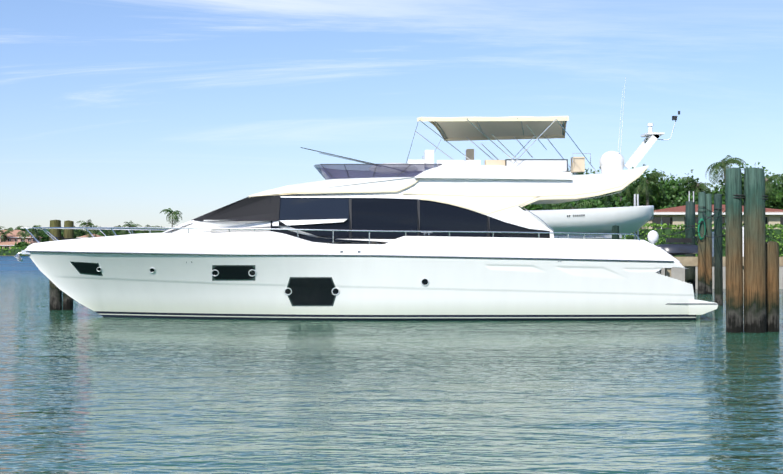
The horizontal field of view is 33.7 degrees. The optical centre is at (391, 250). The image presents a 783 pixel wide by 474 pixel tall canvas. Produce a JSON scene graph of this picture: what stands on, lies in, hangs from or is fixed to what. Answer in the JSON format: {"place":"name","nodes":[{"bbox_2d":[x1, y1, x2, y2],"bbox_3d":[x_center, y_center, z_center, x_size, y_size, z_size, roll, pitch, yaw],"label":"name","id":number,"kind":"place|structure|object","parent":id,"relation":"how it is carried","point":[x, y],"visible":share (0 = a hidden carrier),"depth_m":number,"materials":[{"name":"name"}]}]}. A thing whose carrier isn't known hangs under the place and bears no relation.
{"place":"outdoors","nodes":[
{"label":"outdoors","id":0,"kind":"place"},
{"bbox_2d":[0,256,782,473],"bbox_3d":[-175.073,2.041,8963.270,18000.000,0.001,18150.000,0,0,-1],"label":"water","id":1,"kind":"structure","parent":0,"point":[84,389],"depth_m":18.34,"materials":[{"name":"teal liquid"}]},
{"bbox_2d":[0,246,27,255],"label":"bushes","id":2,"kind":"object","parent":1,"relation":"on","point":[9,251],"depth_m":495.38,"materials":[{"name":"green plant"}]},
{"bbox_2d":[49,220,61,309],"bbox_3d":[-11.552,1.083,44.471,0.451,4.315,0.448,0,0,-1],"label":"piling","id":3,"kind":"object","parent":1,"relation":"in","point":[55,297],"visible":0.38,"depth_m":44.31,"materials":[{"name":"brown wood"}]},
{"bbox_2d":[62,220,73,309],"bbox_3d":[-11.187,1.093,44.638,0.412,4.295,0.370,0,0,-36],"label":"piling","id":4,"kind":"object","parent":1,"relation":"in","point":[67,299],"visible":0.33,"depth_m":44.51,"materials":[{"name":"brown wood"}]},
{"bbox_2d":[24,233,695,320],"bbox_3d":[-1.206,0.933,39.968,20.190,2.915,5.480,0,0,-1],"label":"yacht hull","id":5,"kind":"object","parent":1,"relation":"on","point":[371,288],"visible":0.94,"depth_m":37.57,"materials":[{"name":"white plastic"}]},
{"bbox_2d":[14,231,717,319],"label":"yacht fittings","id":6,"kind":"object","parent":5,"relation":"attached to","point":[311,291],"visible":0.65,"depth_m":37.59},
{"bbox_2d":[52,191,782,293],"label":"dock","id":7,"kind":"object","parent":1,"relation":"on","point":[688,261],"visible":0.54,"depth_m":61.22,"materials":[{"name":"brown wood"}]},
{"bbox_2d":[655,236,697,255],"bbox_3d":[14.291,-0.216,62.675,3.000,0.954,0.969,0,0,-1],"label":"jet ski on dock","id":8,"kind":"object","parent":7,"relation":"on","point":[677,249],"visible":0.73,"depth_m":62.37,"materials":[{"name":"grey plastic"}]},
{"bbox_2d":[612,225,618,238],"bbox_3d":[9.679,1.065,55.868,0.354,4.352,0.377,0,0,-1],"label":"support","id":9,"kind":"object","parent":1,"relation":"in","point":[615,228],"visible":0.19,"depth_m":55.70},
{"bbox_2d":[525,194,653,239],"bbox_3d":[7.286,-1.421,58.137,9.075,2.414,4.400,0,0,-1],"label":"dinghy","id":10,"kind":"object","parent":9,"relation":"on","point":[630,219],"visible":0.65,"depth_m":56.88,"materials":[{"name":"white plastic"}]},
{"bbox_2d":[685,201,694,290],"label":"wooden piling","id":11,"kind":"object","parent":1,"relation":"in","point":[690,233],"visible":0.54,"depth_m":65.06,"materials":[{"name":"wood"}]},
{"bbox_2d":[698,192,705,293],"bbox_3d":[14.598,0.233,60.799,0.398,6.015,0.409,0,0,-1],"label":"piling","id":12,"kind":"object","parent":1,"relation":"in","point":[701,255],"visible":0.73,"depth_m":60.66,"materials":[{"name":"wood"}]},
{"bbox_2d":[706,194,711,293],"bbox_3d":[14.936,0.273,60.870,0.382,5.935,0.414,0,0,-1],"label":"piling","id":13,"kind":"object","parent":1,"relation":"in","point":[708,248],"visible":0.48,"depth_m":60.70,"materials":[{"name":"wood"}]},
{"bbox_2d":[714,193,722,305],"bbox_3d":[12.220,0.548,48.252,0.338,5.385,0.370,0,0,-1],"label":"piling","id":14,"kind":"object","parent":1,"relation":"in","point":[718,276],"visible":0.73,"depth_m":48.15,"materials":[{"name":"brown wood"}]},
{"bbox_2d":[725,167,743,332],"bbox_3d":[8.574,0.578,32.313,0.454,5.325,0.440,0,0,-1],"label":"piling","id":15,"kind":"object","parent":1,"relation":"in","point":[734,257],"visible":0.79,"depth_m":32.14,"materials":[{"name":"brown wood"}]},
{"bbox_2d":[744,167,765,332],"bbox_3d":[9.111,0.578,32.360,0.583,5.325,0.577,0,0,-1],"label":"piling","id":16,"kind":"object","parent":1,"relation":"in","point":[754,260],"visible":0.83,"depth_m":32.12,"materials":[{"name":"brown wood"}]},
{"bbox_2d":[766,241,779,331],"bbox_3d":[9.588,1.498,32.625,0.417,3.485,0.416,0,0,-1],"label":"piling","id":17,"kind":"object","parent":1,"relation":"in","point":[772,287],"visible":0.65,"depth_m":32.47,"materials":[{"name":"brown wood"}]},
{"bbox_2d":[0,0,782,230],"label":"sky","id":18,"kind":"structure","parent":0,"point":[113,113],"materials":[{"name":"blue"}]},
{"bbox_2d":[162,165,648,243],"bbox_3d":[0.001,-1.246,39.991,15.236,2.575,4.236,0,0,-1],"label":"yacht cabin","id":19,"kind":"object","parent":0,"point":[493,198],"visible":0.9,"depth_m":38.09,"materials":[{"name":"white plastic"}]},
{"bbox_2d":[21,77,679,244],"bbox_3d":[-1.210,-2.680,39.968,20.363,5.539,5.202,0,0,-1],"label":"yacht gear","id":20,"kind":"object","parent":19,"relation":"on","point":[490,128],"visible":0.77,"depth_m":39.25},
{"bbox_2d":[661,267,782,288],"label":"dock","id":21,"kind":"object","parent":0,"point":[678,273],"depth_m":69.26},
{"bbox_2d":[521,195,605,210],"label":"tree","id":22,"kind":"object","parent":21,"relation":"on","point":[533,207],"visible":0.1,"depth_m":131.84,"materials":[{"name":"green plant"}]},
{"bbox_2d":[549,202,593,209],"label":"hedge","id":23,"kind":"object","parent":21,"relation":"on","point":[579,206],"visible":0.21,"depth_m":91.83,"materials":[{"name":"green plant"}]},
{"bbox_2d":[568,168,598,174],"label":"shore tree","id":24,"kind":"object","parent":21,"relation":"on","point":[583,172],"depth_m":154.38,"materials":[{"name":"green plant"}]},
{"bbox_2d":[541,192,629,209],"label":"tree","id":25,"kind":"object","parent":21,"relation":"on","point":[592,201],"visible":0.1,"depth_m":117.69,"materials":[{"name":"green plant"}]},
{"bbox_2d":[558,198,631,209],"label":"tree","id":26,"kind":"object","parent":21,"relation":"on","point":[608,203],"depth_m":115.37,"materials":[{"name":"green plant"}]},
{"bbox_2d":[611,184,635,200],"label":"shore palm","id":27,"kind":"object","parent":21,"relation":"on","point":[627,192],"visible":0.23,"depth_m":140.08,"materials":[{"name":"green plant"}]},
{"bbox_2d":[582,164,678,209],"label":"tree","id":28,"kind":"object","parent":21,"relation":"on","point":[660,201],"visible":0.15,"depth_m":144.77,"materials":[{"name":"green plant"}]},
{"bbox_2d":[629,172,667,205],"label":"shore palm","id":29,"kind":"object","parent":21,"relation":"on","point":[646,183],"visible":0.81,"depth_m":142.45,"materials":[{"name":"green plant"}]},
{"bbox_2d":[645,169,707,208],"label":"tree","id":30,"kind":"object","parent":21,"relation":"on","point":[679,188],"visible":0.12,"depth_m":148.34,"materials":[{"name":"green plant"}]},
{"bbox_2d":[655,191,713,209],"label":"tree","id":31,"kind":"object","parent":21,"relation":"on","point":[682,199],"visible":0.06,"depth_m":140.12,"materials":[{"name":"green plant"}]},
{"bbox_2d":[678,177,716,197],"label":"shore palm","id":32,"kind":"object","parent":21,"relation":"on","point":[699,186],"visible":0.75,"depth_m":146.65,"materials":[{"name":"green plant"}]},
{"bbox_2d":[619,223,782,256],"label":"hedge","id":33,"kind":"object","parent":21,"relation":"on","point":[775,233],"visible":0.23,"depth_m":98.58,"materials":[{"name":"green plant"}]},
{"bbox_2d":[641,205,782,228],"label":"house","id":34,"kind":"structure","parent":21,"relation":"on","point":[673,216],"depth_m":120.72,"materials":[{"name":"beige paint"}]},
{"bbox_2d":[705,155,747,184],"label":"shore palm","id":35,"kind":"object","parent":21,"relation":"on","point":[723,164],"visible":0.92,"depth_m":150.47,"materials":[{"name":"green plant"}]},
{"bbox_2d":[712,193,743,205],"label":"tree","id":36,"kind":"object","parent":21,"relation":"on","point":[723,203],"depth_m":139.90,"materials":[{"name":"green plant"}]},
{"bbox_2d":[707,162,782,208],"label":"tree","id":37,"kind":"object","parent":21,"relation":"on","point":[721,191],"visible":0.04,"depth_m":149.08,"materials":[{"name":"green plant"}]},
{"bbox_2d":[710,172,782,209],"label":"tree","id":38,"kind":"object","parent":21,"relation":"on","point":[777,204],"visible":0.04,"depth_m":145.53,"materials":[{"name":"green plant"}]},
{"bbox_2d":[765,174,782,200],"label":"tree","id":39,"kind":"object","parent":21,"relation":"on","point":[768,178],"visible":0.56,"depth_m":140.50,"materials":[{"name":"green plant"}]},
{"bbox_3d":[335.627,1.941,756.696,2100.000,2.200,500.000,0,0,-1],"label":"shore land","id":40,"kind":"structure","parent":0,"visible":0},
{"bbox_2d":[0,230,13,241],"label":"tree","id":41,"kind":"object","parent":40,"relation":"on","point":[5,233],"visible":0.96,"depth_m":516.13,"materials":[{"name":"green plant"}]},
{"bbox_2d":[6,226,22,230],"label":"palm","id":42,"kind":"object","parent":40,"relation":"on","point":[10,228],"visible":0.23,"depth_m":530.04,"materials":[{"name":"green plant"}]},
{"bbox_2d":[0,230,42,248],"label":"house","id":43,"kind":"structure","parent":40,"relation":"on","point":[12,238],"depth_m":519.19,"materials":[{"name":"pink paint"}]},
{"bbox_2d":[14,241,30,248],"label":"shrub","id":44,"kind":"object","parent":40,"relation":"on","point":[24,244],"visible":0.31,"depth_m":506.69,"materials":[{"name":"green plant"}]},
{"bbox_2d":[16,231,29,239],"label":"tree","id":45,"kind":"object","parent":40,"relation":"on","point":[20,233],"visible":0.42,"depth_m":519.85,"materials":[{"name":"green plant"}]},
{"bbox_2d":[24,225,40,243],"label":"palm","id":46,"kind":"object","parent":40,"relation":"on","point":[31,230],"visible":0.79,"depth_m":511.68,"materials":[{"name":"green plant"}]},
{"bbox_2d":[29,229,42,239],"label":"palm","id":47,"kind":"object","parent":40,"relation":"on","point":[37,237],"visible":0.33,"depth_m":524.50,"materials":[{"name":"green plant"}]},
{"bbox_2d":[30,229,49,241],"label":"tree","id":48,"kind":"object","parent":40,"relation":"on","point":[46,237],"visible":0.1,"depth_m":546.43,"materials":[{"name":"green plant"}]},
{"bbox_2d":[61,226,84,239],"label":"tree","id":49,"kind":"object","parent":40,"relation":"on","point":[76,231],"visible":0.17,"depth_m":548.06,"materials":[{"name":"green plant"}]},
{"bbox_2d":[76,219,94,233],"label":"palm","id":50,"kind":"object","parent":40,"relation":"on","point":[88,224],"visible":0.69,"depth_m":531.70,"materials":[{"name":"green plant"}]},
{"bbox_2d":[76,234,103,238],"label":"house","id":51,"kind":"structure","parent":40,"relation":"on","point":[84,236],"depth_m":528.27,"materials":[{"name":"paint"}]},
{"bbox_2d":[84,225,98,237],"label":"palm","id":52,"kind":"object","parent":40,"relation":"on","point":[91,231],"visible":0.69,"depth_m":522.38,"materials":[{"name":"green plant"}]},
{"bbox_2d":[101,228,114,236],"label":"palm","id":53,"kind":"object","parent":40,"relation":"on","point":[109,231],"visible":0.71,"depth_m":512.35,"materials":[{"name":"green plant"}]},
{"bbox_2d":[115,226,128,234],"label":"palm","id":54,"kind":"object","parent":40,"relation":"on","point":[122,232],"visible":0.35,"depth_m":525.76,"materials":[{"name":"green plant"}]},
{"bbox_2d":[122,222,141,234],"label":"palm","id":55,"kind":"object","parent":40,"relation":"on","point":[129,225],"visible":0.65,"depth_m":518.88,"materials":[{"name":"green plant"}]},
{"bbox_2d":[146,225,159,232],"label":"palm","id":56,"kind":"object","parent":40,"relation":"on","point":[152,231],"visible":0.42,"depth_m":523.39,"materials":[{"name":"green plant"}]},
{"bbox_2d":[160,208,181,226],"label":"palm","id":57,"kind":"object","parent":40,"relation":"on","point":[172,212],"visible":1,"depth_m":527.25,"materials":[{"name":"green plant"}]}
]}

